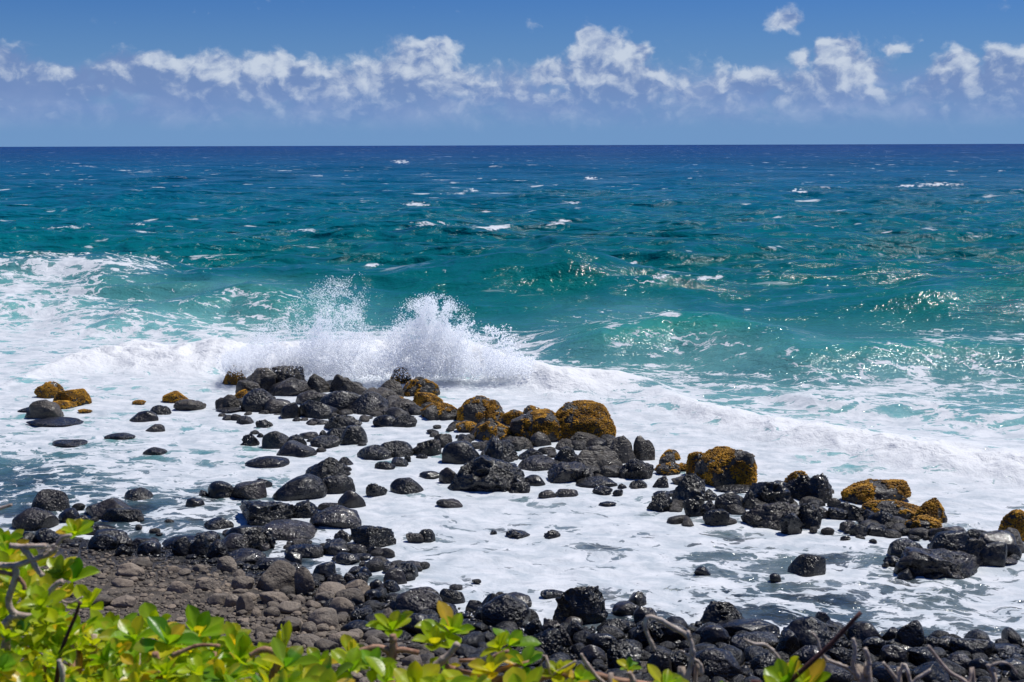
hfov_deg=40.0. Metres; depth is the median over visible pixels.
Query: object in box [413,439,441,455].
boulder
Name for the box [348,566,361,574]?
rock
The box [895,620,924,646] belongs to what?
boulder
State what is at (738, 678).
cobble
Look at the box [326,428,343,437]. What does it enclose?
boulder
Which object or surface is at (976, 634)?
cobble
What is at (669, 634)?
boulder
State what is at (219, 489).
boulder
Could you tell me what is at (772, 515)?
boulder
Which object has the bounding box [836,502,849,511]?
rock
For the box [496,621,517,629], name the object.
cobble
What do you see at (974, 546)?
boulder
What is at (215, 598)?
rock
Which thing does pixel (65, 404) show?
boulder
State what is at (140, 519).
rock
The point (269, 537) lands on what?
boulder
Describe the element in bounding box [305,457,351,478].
boulder
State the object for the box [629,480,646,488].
rock
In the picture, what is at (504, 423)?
rock
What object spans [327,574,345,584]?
rock
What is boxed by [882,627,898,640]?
boulder
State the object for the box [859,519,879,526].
rock
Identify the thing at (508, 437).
rock
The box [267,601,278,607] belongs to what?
cobble
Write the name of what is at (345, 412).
rock
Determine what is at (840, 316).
water
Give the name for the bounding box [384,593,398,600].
cobble
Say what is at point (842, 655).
boulder
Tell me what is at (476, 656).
cobble
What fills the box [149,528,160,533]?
rock
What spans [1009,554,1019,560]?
rock
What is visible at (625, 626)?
boulder
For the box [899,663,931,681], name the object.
dead twig
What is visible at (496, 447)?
boulder
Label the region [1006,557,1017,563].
boulder
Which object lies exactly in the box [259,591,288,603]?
boulder
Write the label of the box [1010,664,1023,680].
cobble
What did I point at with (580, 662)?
cobble
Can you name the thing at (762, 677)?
cobble
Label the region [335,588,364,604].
boulder
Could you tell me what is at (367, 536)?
boulder
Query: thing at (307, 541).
rock
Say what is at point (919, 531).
rock
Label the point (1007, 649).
boulder
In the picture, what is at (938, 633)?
cobble
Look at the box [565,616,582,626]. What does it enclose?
rock
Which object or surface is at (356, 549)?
rock
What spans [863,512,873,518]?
rock
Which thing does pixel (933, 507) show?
boulder
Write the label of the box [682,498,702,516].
rock
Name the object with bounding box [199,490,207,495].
rock
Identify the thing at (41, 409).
boulder
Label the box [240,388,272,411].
boulder
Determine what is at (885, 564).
rock
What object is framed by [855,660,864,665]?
cobble
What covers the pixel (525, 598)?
boulder
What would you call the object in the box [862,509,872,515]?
rock
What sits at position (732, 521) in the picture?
rock
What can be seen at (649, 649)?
cobble
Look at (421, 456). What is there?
rock
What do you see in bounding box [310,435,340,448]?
boulder
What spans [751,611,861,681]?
stick
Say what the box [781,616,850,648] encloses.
boulder
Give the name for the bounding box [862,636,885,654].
boulder
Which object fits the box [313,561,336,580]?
boulder
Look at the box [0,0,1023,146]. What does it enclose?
sky
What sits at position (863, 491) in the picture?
boulder
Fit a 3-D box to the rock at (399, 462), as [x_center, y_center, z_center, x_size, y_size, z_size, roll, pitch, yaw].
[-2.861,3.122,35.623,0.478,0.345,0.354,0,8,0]
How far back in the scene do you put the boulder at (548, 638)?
21.99 m
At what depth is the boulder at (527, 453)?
36.13 m
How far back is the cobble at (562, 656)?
21.42 m
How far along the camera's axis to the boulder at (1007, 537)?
27.59 m
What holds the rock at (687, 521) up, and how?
in the water
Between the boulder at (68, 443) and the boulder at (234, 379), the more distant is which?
the boulder at (234, 379)
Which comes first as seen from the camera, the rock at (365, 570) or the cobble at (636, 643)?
the cobble at (636, 643)
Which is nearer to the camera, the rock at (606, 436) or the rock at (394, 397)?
the rock at (606, 436)
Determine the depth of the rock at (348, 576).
26.03 m
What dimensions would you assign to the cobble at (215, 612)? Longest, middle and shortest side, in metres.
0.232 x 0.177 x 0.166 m
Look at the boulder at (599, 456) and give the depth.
35.32 m
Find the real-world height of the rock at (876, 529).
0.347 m
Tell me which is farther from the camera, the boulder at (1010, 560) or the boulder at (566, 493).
the boulder at (566, 493)
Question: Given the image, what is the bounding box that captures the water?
[0,144,1023,642]
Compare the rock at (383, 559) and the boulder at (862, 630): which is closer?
the boulder at (862, 630)
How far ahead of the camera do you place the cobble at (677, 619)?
23.23 m
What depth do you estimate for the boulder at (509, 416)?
39.89 m
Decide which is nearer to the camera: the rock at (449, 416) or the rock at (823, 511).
the rock at (823, 511)
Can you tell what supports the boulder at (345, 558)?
on the beach
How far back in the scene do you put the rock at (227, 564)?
26.36 m
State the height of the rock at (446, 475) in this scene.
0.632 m
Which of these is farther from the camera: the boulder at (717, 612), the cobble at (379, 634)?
the boulder at (717, 612)
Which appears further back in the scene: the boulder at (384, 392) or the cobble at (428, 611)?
the boulder at (384, 392)
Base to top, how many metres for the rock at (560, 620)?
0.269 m
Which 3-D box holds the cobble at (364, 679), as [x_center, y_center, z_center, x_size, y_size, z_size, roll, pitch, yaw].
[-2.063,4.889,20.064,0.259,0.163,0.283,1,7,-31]
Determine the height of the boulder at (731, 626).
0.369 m
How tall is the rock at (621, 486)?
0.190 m
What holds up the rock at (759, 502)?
in the water
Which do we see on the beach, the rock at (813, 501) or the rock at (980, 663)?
the rock at (980, 663)
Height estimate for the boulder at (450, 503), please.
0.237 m
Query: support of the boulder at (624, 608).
on the beach
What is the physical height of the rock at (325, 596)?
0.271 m
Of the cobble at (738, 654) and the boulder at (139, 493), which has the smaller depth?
the cobble at (738, 654)
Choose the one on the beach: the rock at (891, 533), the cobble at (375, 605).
the cobble at (375, 605)
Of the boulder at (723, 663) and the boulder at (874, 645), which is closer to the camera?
the boulder at (723, 663)
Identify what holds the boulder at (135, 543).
on the beach
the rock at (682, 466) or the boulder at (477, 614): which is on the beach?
the boulder at (477, 614)
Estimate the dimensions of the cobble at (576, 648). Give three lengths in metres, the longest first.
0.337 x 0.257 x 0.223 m
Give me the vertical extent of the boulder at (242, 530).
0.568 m
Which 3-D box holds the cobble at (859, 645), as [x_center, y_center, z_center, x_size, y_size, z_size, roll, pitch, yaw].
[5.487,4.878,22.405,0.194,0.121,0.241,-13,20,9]
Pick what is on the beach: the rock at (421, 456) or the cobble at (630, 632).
the cobble at (630, 632)
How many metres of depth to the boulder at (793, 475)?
33.30 m
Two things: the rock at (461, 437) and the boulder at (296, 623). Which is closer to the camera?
the boulder at (296, 623)
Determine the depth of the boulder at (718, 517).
29.85 m
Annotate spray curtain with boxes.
[214,319,542,383]
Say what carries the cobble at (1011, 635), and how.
on the beach
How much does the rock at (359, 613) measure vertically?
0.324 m
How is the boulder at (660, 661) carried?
on the beach
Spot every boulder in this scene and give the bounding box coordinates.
[11,507,58,530]
[16,532,34,542]
[18,407,28,411]
[25,399,63,418]
[26,417,83,426]
[31,489,69,510]
[34,381,64,397]
[34,528,58,544]
[52,400,76,408]
[52,439,87,446]
[53,388,91,405]
[75,515,89,519]
[82,594,111,605]
[86,498,131,518]
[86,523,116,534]
[88,534,117,550]
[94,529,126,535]
[103,508,143,521]
[104,432,135,439]
[109,595,136,607]
[117,563,144,576]
[124,487,153,500]
[129,411,158,421]
[129,538,160,548]
[143,447,166,454]
[162,391,187,402]
[162,535,212,548]
[173,399,205,410]
[188,534,208,556]
[194,531,220,541]
[195,578,221,590]
[204,517,232,529]
[208,481,233,498]
[215,394,239,408]
[216,406,242,412]
[222,366,245,384]
[222,533,249,551]
[224,526,264,536]
[226,548,265,563]
[233,480,266,499]
[235,380,259,392]
[239,500,294,525]
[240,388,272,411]
[242,529,269,550]
[245,367,275,390]
[245,456,289,467]
[254,558,290,569]
[256,560,295,591]
[257,527,275,548]
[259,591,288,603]
[262,431,288,448]
[263,519,315,540]
[264,398,290,413]
[268,377,311,395]
[272,365,306,383]
[272,474,327,500]
[276,440,316,457]
[276,601,301,613]
[277,616,301,631]
[285,544,323,557]
[290,562,306,568]
[290,633,320,647]
[293,499,317,517]
[295,391,326,404]
[299,400,338,418]
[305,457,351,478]
[306,419,327,424]
[307,374,329,392]
[307,607,338,628]
[309,505,361,528]
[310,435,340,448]
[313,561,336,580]
[314,582,345,595]
[314,639,338,651]
[319,391,360,410]
[322,475,355,493]
[323,538,349,555]
[324,415,361,429]
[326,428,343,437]
[327,631,359,646]
[329,597,353,615]
[331,374,349,391]
[335,552,360,564]
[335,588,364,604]
[338,490,365,507]
[340,380,366,394]
[340,425,367,444]
[341,620,374,632]
[345,579,370,593]
[346,391,388,414]
[350,525,395,549]
[357,445,392,459]
[360,387,396,397]
[363,561,390,566]
[373,415,394,426]
[376,408,388,414]
[381,379,403,396]
[381,440,413,457]
[383,567,406,584]
[388,398,416,409]
[389,601,395,609]
[390,477,423,493]
[392,414,416,426]
[395,562,418,576]
[395,589,442,613]
[401,613,430,634]
[403,376,439,396]
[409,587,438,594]
[413,392,442,406]
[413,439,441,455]
[420,402,457,419]
[436,498,462,507]
[438,602,457,613]
[439,588,464,603]
[442,441,479,463]
[447,455,525,491]
[456,395,503,423]
[473,605,482,619]
[474,421,510,440]
[481,593,498,604]
[481,593,530,626]
[483,434,518,462]
[499,409,522,424]
[506,530,529,538]
[508,481,529,492]
[508,592,531,606]
[510,408,562,441]
[510,436,533,449]
[518,455,559,470]
[519,448,542,459]
[533,627,562,655]
[540,589,562,598]
[540,618,572,647]
[547,461,590,482]
[553,586,607,624]
[554,446,575,461]
[555,439,573,449]
[555,489,577,496]
[556,400,616,440]
[570,432,597,441]
[574,445,622,467]
[576,476,617,487]
[578,644,605,663]
[585,633,617,652]
[593,465,618,476]
[597,618,635,633]
[602,438,613,447]
[607,641,641,667]
[610,435,635,463]
[612,601,638,615]
[620,459,653,479]
[627,591,646,606]
[631,617,662,646]
[633,435,654,460]
[633,606,656,623]
[647,492,672,511]
[647,650,672,673]
[654,462,680,474]
[658,622,687,642]
[671,476,683,484]
[672,473,704,506]
[686,451,703,474]
[687,648,742,680]
[693,448,757,486]
[698,625,729,645]
[700,601,744,623]
[703,509,729,525]
[705,489,716,500]
[714,484,750,492]
[714,491,742,513]
[718,618,779,636]
[730,631,778,648]
[741,511,761,525]
[743,502,799,530]
[749,482,793,503]
[750,652,776,670]
[779,512,802,534]
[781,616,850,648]
[784,470,806,482]
[786,473,831,502]
[787,554,825,576]
[790,645,825,663]
[798,502,822,528]
[824,663,854,681]
[826,647,851,665]
[840,478,911,503]
[847,621,881,641]
[861,499,919,519]
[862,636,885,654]
[867,511,893,524]
[872,665,914,681]
[879,644,909,663]
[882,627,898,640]
[885,639,910,649]
[887,538,922,557]
[893,547,979,578]
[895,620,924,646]
[904,514,942,528]
[907,647,939,664]
[913,661,949,681]
[915,497,947,522]
[929,526,966,535]
[929,530,969,550]
[939,635,953,649]
[946,652,970,669]
[949,638,995,654]
[957,537,986,565]
[967,529,986,538]
[978,530,1021,558]
[979,542,1006,566]
[994,643,1022,655]
[998,509,1023,540]
[998,658,1023,670]
[1005,527,1023,552]
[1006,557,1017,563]
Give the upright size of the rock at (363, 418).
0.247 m
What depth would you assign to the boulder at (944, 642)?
22.36 m
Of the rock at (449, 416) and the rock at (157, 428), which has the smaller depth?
the rock at (157, 428)
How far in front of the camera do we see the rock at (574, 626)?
22.84 m
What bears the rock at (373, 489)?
in the water
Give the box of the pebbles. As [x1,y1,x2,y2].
[12,540,1023,681]
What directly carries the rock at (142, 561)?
on the beach
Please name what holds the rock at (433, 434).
in the water
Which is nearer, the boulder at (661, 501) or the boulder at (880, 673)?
the boulder at (880, 673)
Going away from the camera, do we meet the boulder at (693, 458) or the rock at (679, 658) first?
the rock at (679, 658)
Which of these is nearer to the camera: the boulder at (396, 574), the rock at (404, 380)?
the boulder at (396, 574)
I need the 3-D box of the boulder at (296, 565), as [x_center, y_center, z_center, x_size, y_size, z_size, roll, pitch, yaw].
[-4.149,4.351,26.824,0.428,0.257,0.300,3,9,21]
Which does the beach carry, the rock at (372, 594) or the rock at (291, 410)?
the rock at (372, 594)
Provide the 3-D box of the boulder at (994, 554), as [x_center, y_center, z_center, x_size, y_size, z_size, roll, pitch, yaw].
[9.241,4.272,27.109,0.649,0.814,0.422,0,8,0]
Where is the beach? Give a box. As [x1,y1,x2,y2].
[12,534,1023,681]
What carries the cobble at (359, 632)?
on the beach
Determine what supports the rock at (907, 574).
in the water
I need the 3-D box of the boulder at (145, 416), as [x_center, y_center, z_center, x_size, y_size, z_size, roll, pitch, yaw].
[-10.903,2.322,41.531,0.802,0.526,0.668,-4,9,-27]
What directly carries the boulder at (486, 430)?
on the beach
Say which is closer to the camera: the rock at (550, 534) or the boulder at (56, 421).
the rock at (550, 534)
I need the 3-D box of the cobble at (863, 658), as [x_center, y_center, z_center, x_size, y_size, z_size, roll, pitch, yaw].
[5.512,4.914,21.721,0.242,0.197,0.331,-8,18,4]
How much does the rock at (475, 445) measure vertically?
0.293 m
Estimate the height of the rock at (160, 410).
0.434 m
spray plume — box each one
[219,274,386,379]
[390,292,527,381]
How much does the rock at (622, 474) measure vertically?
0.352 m
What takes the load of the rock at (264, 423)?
in the water
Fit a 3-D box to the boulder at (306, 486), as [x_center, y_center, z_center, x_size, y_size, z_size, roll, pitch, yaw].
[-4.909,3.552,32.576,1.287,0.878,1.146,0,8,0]
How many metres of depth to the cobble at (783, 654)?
21.77 m
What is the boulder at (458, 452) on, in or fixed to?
in the water
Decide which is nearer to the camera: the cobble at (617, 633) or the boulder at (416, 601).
the cobble at (617, 633)
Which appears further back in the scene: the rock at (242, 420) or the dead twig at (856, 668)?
the rock at (242, 420)
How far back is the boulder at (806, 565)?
26.49 m
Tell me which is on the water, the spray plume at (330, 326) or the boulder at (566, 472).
the spray plume at (330, 326)
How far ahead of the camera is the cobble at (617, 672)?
20.68 m
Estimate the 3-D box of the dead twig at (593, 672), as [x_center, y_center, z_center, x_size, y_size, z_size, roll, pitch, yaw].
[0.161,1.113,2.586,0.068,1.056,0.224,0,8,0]
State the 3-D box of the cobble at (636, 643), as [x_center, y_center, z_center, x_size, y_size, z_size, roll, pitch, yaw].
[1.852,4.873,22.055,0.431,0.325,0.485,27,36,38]
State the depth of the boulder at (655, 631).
22.39 m
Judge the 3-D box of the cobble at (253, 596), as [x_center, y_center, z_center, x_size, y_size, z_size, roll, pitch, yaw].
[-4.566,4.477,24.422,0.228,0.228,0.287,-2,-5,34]
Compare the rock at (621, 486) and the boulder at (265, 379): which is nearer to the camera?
the rock at (621, 486)
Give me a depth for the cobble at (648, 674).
20.72 m
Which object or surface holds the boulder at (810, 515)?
on the beach
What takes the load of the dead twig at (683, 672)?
on the beach
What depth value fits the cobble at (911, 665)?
21.25 m
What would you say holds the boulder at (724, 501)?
on the beach
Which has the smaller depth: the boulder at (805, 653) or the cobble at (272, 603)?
the boulder at (805, 653)
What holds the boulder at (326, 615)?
on the beach
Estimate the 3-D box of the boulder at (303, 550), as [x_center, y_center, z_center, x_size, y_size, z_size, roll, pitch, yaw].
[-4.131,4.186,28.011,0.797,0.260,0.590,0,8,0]
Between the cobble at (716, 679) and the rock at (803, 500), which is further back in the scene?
the rock at (803, 500)
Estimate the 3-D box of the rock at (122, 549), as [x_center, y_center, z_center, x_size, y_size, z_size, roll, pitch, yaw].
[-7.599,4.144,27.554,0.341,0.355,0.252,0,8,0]
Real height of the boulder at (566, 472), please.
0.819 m
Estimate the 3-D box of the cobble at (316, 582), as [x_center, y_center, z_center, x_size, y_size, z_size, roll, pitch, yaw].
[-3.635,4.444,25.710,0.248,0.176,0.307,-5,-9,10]
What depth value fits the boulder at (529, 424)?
38.40 m
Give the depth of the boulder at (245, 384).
45.06 m
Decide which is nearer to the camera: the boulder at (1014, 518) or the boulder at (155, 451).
the boulder at (1014, 518)
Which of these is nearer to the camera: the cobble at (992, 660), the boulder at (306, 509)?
the cobble at (992, 660)
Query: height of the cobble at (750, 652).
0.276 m
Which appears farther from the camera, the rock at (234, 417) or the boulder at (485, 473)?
the rock at (234, 417)
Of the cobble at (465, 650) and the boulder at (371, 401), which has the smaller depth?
the cobble at (465, 650)
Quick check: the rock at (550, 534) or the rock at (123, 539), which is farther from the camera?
the rock at (550, 534)
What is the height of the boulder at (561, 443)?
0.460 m
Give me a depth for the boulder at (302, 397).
44.01 m
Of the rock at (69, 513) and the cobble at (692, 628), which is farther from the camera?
the rock at (69, 513)
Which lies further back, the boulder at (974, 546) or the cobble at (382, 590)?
the boulder at (974, 546)
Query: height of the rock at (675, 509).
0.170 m
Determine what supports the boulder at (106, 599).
on the beach
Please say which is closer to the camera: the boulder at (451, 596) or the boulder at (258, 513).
the boulder at (451, 596)
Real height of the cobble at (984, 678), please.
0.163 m
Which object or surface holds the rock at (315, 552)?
on the boulder at (303, 550)
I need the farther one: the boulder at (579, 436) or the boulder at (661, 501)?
the boulder at (579, 436)
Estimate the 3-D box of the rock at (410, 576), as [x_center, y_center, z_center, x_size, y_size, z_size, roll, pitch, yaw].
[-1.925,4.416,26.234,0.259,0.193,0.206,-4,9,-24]
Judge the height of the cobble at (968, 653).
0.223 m
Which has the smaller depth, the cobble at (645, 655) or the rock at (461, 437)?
the cobble at (645, 655)
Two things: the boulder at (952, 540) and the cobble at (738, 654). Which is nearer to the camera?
the cobble at (738, 654)
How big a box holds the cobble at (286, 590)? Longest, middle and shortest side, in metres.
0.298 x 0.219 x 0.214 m
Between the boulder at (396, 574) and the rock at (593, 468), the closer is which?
the boulder at (396, 574)
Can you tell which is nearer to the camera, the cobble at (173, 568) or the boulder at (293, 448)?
the cobble at (173, 568)
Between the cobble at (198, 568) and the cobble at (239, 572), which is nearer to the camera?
the cobble at (239, 572)
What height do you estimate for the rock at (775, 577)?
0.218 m
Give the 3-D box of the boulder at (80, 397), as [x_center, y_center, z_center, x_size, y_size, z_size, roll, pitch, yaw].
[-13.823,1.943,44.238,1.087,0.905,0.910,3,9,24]
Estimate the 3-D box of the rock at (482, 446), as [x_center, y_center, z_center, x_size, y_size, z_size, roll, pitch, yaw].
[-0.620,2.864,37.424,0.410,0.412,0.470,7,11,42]
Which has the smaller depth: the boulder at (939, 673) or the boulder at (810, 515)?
the boulder at (939, 673)
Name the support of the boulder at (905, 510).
on the beach
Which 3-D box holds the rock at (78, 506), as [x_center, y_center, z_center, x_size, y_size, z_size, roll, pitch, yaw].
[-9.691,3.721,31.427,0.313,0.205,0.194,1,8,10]
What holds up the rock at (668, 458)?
in the water
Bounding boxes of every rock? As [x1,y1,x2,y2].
[58,508,79,522]
[59,534,72,542]
[72,503,84,510]
[78,409,91,412]
[90,516,98,521]
[111,578,133,587]
[115,534,131,547]
[115,544,132,555]
[131,557,152,568]
[132,400,145,404]
[135,524,141,529]
[137,516,143,521]
[137,540,160,555]
[146,424,164,431]
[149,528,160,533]
[150,405,171,414]
[167,581,188,592]
[172,537,190,555]
[185,498,204,506]
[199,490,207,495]
[206,593,226,604]
[207,539,227,558]
[217,556,237,572]
[222,415,230,419]
[224,594,237,606]
[230,414,240,420]
[231,576,253,589]
[235,389,249,398]
[236,416,253,424]
[236,593,253,614]
[241,433,259,445]
[250,430,259,434]
[255,419,272,427]
[257,478,272,487]
[258,410,268,413]
[280,402,300,418]
[284,552,301,564]
[288,434,306,444]
[292,539,305,544]
[294,567,314,594]
[299,432,318,438]
[301,621,317,634]
[304,539,311,543]
[308,421,316,424]
[310,548,321,557]
[315,591,334,600]
[316,447,325,452]
[318,503,338,509]
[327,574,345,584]
[334,529,351,541]
[339,409,352,414]
[339,457,352,465]
[343,572,354,582]
[345,543,356,549]
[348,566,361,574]
[350,546,366,553]
[350,607,372,620]
[355,553,370,559]
[355,572,368,581]
[356,567,371,576]
[358,442,366,445]
[359,415,369,421]
[364,589,382,602]
[366,483,387,496]
[367,546,380,552]
[367,558,384,571]
[369,579,383,588]
[370,548,382,555]
[371,411,382,416]
[372,556,388,561]
[374,461,395,469]
[382,548,394,557]
[382,608,391,617]
[383,565,390,572]
[384,580,399,592]
[386,395,401,400]
[386,407,407,417]
[390,367,411,383]
[391,457,408,466]
[391,560,401,564]
[404,455,410,461]
[405,573,415,580]
[406,533,423,542]
[408,404,421,414]
[412,561,420,565]
[416,454,427,458]
[416,565,422,571]
[419,471,438,478]
[419,529,435,542]
[420,561,429,569]
[421,402,431,407]
[427,429,438,433]
[430,431,438,436]
[433,425,440,428]
[434,434,452,447]
[439,413,456,419]
[439,467,455,483]
[446,426,454,431]
[453,584,462,589]
[456,421,476,432]
[457,434,468,440]
[465,600,481,611]
[466,434,474,440]
[471,442,481,448]
[472,579,480,583]
[480,442,487,450]
[499,421,509,427]
[501,435,513,439]
[514,445,521,450]
[522,405,539,413]
[524,618,541,635]
[525,475,545,485]
[529,609,538,621]
[530,431,551,446]
[537,447,555,454]
[538,490,556,498]
[544,530,560,538]
[547,451,556,456]
[557,616,567,623]
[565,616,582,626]
[566,619,582,638]
[571,440,585,450]
[586,437,605,447]
[586,465,598,471]
[592,486,612,494]
[599,501,616,505]
[600,434,615,439]
[610,465,619,469]
[612,489,622,495]
[618,483,626,488]
[619,469,629,478]
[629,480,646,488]
[652,476,668,487]
[653,491,672,496]
[659,454,675,463]
[660,449,680,460]
[667,515,685,524]
[669,506,682,511]
[671,650,687,672]
[672,499,682,507]
[679,462,686,470]
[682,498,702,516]
[682,516,693,526]
[694,566,710,575]
[702,500,714,514]
[714,446,731,448]
[723,517,736,525]
[727,504,745,514]
[742,489,755,508]
[752,498,766,508]
[769,573,780,582]
[776,629,799,654]
[799,496,822,503]
[806,498,820,506]
[809,527,817,532]
[815,611,830,622]
[818,507,827,518]
[821,527,834,534]
[827,498,840,506]
[828,507,847,519]
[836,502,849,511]
[839,521,852,530]
[840,536,850,540]
[848,504,863,520]
[849,524,867,536]
[855,535,864,538]
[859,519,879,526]
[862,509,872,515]
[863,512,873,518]
[867,523,886,536]
[882,561,888,566]
[883,529,901,537]
[883,555,899,566]
[890,523,905,530]
[892,516,905,523]
[897,568,915,579]
[898,528,909,535]
[908,527,928,538]
[910,535,920,539]
[924,572,944,579]
[925,636,939,647]
[968,658,989,672]
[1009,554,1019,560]
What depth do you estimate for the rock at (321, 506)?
31.16 m
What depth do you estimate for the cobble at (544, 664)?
21.06 m
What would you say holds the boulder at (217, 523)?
on the beach
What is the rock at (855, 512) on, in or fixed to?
in the water
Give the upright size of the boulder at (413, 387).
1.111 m
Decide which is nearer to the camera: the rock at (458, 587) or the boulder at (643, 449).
the rock at (458, 587)
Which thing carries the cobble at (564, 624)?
on the beach
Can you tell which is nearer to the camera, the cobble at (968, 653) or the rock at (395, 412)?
the cobble at (968, 653)
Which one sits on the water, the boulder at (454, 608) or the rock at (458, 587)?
the rock at (458, 587)
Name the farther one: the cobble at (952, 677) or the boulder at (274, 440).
the boulder at (274, 440)
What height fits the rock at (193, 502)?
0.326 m
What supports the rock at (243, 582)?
on the beach
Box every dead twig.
[539,655,576,681]
[580,653,613,681]
[643,614,695,680]
[680,650,703,681]
[744,638,780,658]
[810,631,865,681]
[850,638,861,681]
[863,647,872,681]
[882,662,901,681]
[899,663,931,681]
[927,645,975,681]
[986,661,1017,681]
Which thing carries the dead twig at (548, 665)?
on the beach
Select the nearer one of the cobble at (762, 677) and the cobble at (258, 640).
the cobble at (762, 677)
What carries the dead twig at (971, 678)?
on the beach
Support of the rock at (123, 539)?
on the beach
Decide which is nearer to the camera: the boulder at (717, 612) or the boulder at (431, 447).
the boulder at (717, 612)
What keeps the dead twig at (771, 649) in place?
on the beach
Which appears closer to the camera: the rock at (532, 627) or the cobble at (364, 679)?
the cobble at (364, 679)
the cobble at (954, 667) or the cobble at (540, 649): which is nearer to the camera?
the cobble at (954, 667)
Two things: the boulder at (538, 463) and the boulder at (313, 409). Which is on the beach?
the boulder at (313, 409)
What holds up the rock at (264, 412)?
in the water
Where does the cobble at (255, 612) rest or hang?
on the beach
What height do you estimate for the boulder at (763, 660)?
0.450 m
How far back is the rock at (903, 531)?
29.12 m
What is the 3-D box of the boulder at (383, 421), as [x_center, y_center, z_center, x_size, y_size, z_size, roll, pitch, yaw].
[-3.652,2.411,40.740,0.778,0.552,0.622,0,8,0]
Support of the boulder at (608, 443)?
in the water
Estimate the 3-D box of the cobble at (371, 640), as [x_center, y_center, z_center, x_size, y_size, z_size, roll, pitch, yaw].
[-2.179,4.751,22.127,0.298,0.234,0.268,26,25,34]
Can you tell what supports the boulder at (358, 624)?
on the beach
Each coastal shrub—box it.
[0,503,293,681]
[249,600,647,681]
[612,656,831,681]
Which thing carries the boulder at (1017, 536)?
on the beach
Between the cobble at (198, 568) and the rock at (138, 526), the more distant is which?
the rock at (138, 526)
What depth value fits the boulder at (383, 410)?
42.26 m
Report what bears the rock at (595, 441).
in the water
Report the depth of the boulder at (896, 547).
27.64 m
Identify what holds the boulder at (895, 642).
on the beach
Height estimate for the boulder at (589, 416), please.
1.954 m
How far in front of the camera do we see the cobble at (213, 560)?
27.06 m
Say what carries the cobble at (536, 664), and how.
on the beach
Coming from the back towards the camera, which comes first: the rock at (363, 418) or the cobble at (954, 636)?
the rock at (363, 418)
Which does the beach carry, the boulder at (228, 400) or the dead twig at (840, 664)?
the dead twig at (840, 664)
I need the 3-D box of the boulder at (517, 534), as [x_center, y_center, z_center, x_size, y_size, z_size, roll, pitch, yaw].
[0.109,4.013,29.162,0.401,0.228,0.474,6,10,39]
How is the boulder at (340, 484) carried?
on the beach
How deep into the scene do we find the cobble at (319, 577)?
25.99 m
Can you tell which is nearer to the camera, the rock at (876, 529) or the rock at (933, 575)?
the rock at (933, 575)
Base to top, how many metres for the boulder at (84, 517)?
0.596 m
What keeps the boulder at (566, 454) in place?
in the water
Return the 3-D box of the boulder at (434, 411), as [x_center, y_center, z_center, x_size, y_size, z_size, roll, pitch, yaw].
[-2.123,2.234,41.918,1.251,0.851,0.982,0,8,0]
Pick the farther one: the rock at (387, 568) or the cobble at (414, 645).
the rock at (387, 568)
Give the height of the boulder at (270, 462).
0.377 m
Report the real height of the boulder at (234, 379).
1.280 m
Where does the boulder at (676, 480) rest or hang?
on the beach
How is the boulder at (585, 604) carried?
on the beach
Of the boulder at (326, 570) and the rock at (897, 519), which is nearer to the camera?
the boulder at (326, 570)
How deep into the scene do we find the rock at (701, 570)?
26.39 m
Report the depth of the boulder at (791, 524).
29.26 m
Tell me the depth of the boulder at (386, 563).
27.00 m
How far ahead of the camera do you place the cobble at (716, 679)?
20.39 m
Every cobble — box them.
[166,565,179,572]
[178,569,190,575]
[193,564,205,571]
[207,557,218,563]
[209,608,219,615]
[233,569,245,576]
[233,588,245,593]
[236,561,244,567]
[244,592,256,600]
[251,607,261,617]
[254,626,269,635]
[254,638,267,645]
[255,632,265,638]
[263,606,279,617]
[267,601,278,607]
[279,586,294,595]
[292,594,304,603]
[305,600,320,608]
[311,573,324,582]
[313,579,319,587]
[317,623,328,631]
[323,598,332,606]
[332,664,337,670]
[337,612,348,620]
[337,614,346,623]
[349,628,363,638]
[351,671,362,680]
[359,667,370,675]
[359,677,375,681]
[361,600,382,611]
[363,629,386,640]
[365,613,376,628]
[365,635,382,644]
[376,587,386,599]
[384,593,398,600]
[392,609,409,613]
[398,630,411,640]
[402,654,422,666]
[407,642,423,649]
[418,609,438,616]
[420,653,434,663]
[428,614,440,623]
[434,648,446,656]
[448,657,461,664]
[456,644,477,657]
[461,619,473,634]
[461,631,485,647]
[462,662,473,670]
[467,654,485,661]
[474,622,487,631]
[474,649,487,657]
[477,642,489,647]
[482,631,494,641]
[494,627,514,636]
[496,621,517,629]
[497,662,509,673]
[526,658,543,667]
[534,647,545,659]
[538,658,558,670]
[549,652,570,661]
[561,622,568,629]
[571,643,584,655]
[573,630,590,644]
[573,660,590,669]
[592,659,603,665]
[595,664,607,671]
[597,625,625,639]
[607,668,628,678]
[627,639,642,651]
[628,627,636,638]
[634,674,642,679]
[640,651,651,660]
[642,672,654,679]
[642,677,653,681]
[646,645,673,656]
[658,641,675,649]
[659,616,688,629]
[679,640,694,649]
[686,643,716,652]
[688,625,697,631]
[691,634,699,641]
[695,622,721,634]
[698,675,709,681]
[711,676,725,681]
[716,642,727,647]
[721,645,744,665]
[728,674,743,681]
[734,630,747,634]
[742,668,753,675]
[743,645,765,661]
[743,676,762,681]
[753,669,763,677]
[760,671,764,681]
[776,651,789,658]
[803,654,831,664]
[826,620,846,636]
[850,642,861,650]
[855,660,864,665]
[861,652,876,662]
[871,661,886,669]
[896,662,914,668]
[928,630,948,637]
[932,647,946,657]
[935,658,967,676]
[949,634,960,637]
[949,674,961,680]
[953,650,970,657]
[964,629,989,639]
[971,653,987,660]
[975,669,990,677]
[978,676,991,681]
[989,658,1002,666]
[995,638,1008,642]
[1001,627,1022,645]
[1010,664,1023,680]
[1011,655,1023,661]
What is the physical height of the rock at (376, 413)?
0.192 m

